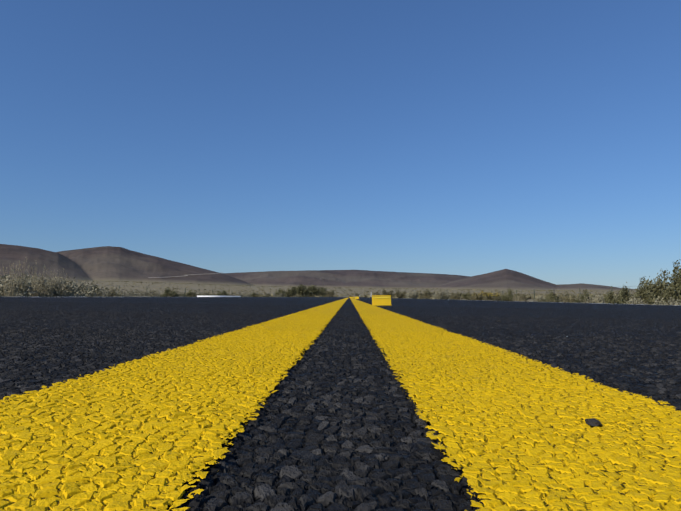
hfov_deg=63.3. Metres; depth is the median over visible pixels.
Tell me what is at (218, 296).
road edge line
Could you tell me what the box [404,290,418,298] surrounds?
sage bush
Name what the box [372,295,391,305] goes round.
pavement marker
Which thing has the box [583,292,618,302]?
sage bush
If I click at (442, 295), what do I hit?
sage bush
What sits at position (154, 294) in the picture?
sage bush
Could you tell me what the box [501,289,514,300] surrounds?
green bush
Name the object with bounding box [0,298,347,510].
line
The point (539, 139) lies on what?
sky
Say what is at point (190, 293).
green bush
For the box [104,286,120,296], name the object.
olive bush
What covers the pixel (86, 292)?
sage bush
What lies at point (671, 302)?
sage bush
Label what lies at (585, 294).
green bush
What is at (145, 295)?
sage bush
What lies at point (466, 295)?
green bush
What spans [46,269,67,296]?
grass bush
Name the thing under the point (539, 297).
sage bush
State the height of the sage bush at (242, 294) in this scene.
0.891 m
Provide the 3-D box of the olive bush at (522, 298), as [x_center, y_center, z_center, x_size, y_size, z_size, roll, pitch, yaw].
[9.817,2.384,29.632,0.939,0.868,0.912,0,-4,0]
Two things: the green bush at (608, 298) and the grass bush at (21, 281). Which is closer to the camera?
the grass bush at (21, 281)
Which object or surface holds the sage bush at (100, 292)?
on the terrain
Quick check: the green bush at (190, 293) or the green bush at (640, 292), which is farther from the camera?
the green bush at (190, 293)
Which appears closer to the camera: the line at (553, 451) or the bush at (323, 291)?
the line at (553, 451)
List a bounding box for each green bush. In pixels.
[160,287,179,296]
[182,289,196,296]
[217,289,229,295]
[460,291,470,299]
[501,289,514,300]
[544,290,559,301]
[574,289,593,302]
[602,287,619,303]
[614,282,640,303]
[630,276,657,304]
[642,268,671,304]
[661,259,680,303]
[672,272,680,301]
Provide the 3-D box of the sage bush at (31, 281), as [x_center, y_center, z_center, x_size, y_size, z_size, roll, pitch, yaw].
[-5.941,0.710,10.128,1.025,0.960,1.135,-3,-5,36]
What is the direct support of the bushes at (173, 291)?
on the terrain
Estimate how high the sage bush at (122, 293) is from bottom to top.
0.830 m
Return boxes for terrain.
[0,244,638,301]
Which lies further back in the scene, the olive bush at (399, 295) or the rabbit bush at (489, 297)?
the olive bush at (399, 295)
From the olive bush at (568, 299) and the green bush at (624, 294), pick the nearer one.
the green bush at (624, 294)
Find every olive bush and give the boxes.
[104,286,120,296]
[326,289,334,296]
[381,290,394,297]
[395,291,406,297]
[416,289,435,298]
[447,290,461,299]
[513,294,528,301]
[558,291,576,302]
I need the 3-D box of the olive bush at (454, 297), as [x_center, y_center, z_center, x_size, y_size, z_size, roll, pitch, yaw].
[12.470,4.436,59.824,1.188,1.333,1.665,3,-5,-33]
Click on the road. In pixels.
(335, 424)
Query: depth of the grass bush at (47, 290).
10.05 m
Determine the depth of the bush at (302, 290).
126.91 m
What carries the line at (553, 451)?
on the road
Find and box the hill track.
[148,272,222,277]
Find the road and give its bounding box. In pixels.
[0,297,680,510]
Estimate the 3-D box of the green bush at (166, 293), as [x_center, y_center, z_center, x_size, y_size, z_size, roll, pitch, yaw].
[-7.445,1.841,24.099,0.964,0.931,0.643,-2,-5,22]
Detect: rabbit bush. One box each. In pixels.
[469,290,490,299]
[482,292,501,300]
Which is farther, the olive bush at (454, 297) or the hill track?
the hill track
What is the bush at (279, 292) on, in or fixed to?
on the terrain
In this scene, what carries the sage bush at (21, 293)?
on the terrain
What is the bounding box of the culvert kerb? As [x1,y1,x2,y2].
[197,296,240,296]
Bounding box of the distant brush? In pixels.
[23,280,635,299]
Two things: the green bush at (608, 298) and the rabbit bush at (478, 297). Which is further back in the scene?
the rabbit bush at (478, 297)
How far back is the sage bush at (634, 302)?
11.32 m
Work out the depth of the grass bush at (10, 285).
9.05 m
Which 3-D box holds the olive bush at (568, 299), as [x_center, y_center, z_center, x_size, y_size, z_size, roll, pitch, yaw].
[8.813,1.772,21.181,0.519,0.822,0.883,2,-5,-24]
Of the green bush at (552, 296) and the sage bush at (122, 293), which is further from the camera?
the green bush at (552, 296)
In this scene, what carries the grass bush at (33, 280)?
on the terrain
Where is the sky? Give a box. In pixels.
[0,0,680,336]
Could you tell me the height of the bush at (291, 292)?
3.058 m
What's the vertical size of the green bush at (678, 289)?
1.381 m
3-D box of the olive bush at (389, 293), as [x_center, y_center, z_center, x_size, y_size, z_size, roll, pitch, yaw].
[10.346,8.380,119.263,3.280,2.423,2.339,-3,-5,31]
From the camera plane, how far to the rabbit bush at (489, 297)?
37.49 m
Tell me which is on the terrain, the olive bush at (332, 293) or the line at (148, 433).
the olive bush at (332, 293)
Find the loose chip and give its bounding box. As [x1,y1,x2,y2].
[585,418,601,426]
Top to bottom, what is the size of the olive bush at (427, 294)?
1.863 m
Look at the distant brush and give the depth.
825.27 m
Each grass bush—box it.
[0,261,23,296]
[6,259,31,296]
[23,260,48,296]
[37,270,57,296]
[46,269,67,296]
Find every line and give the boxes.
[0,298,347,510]
[350,298,680,510]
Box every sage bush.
[0,269,43,296]
[2,270,50,296]
[20,273,83,296]
[46,277,104,296]
[74,282,114,296]
[117,290,138,296]
[125,291,152,296]
[134,289,161,296]
[231,292,252,296]
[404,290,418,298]
[432,290,449,299]
[533,294,544,301]
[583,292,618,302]
[624,296,652,304]
[649,296,680,304]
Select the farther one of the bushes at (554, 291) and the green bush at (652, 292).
the bushes at (554, 291)
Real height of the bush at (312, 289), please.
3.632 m
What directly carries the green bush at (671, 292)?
on the terrain
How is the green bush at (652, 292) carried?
on the terrain
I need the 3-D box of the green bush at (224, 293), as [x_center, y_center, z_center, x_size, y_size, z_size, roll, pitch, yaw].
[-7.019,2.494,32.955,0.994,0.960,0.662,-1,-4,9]
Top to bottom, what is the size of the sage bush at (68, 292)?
0.877 m
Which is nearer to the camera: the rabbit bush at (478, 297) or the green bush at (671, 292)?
the green bush at (671, 292)
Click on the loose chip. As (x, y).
(593, 422)

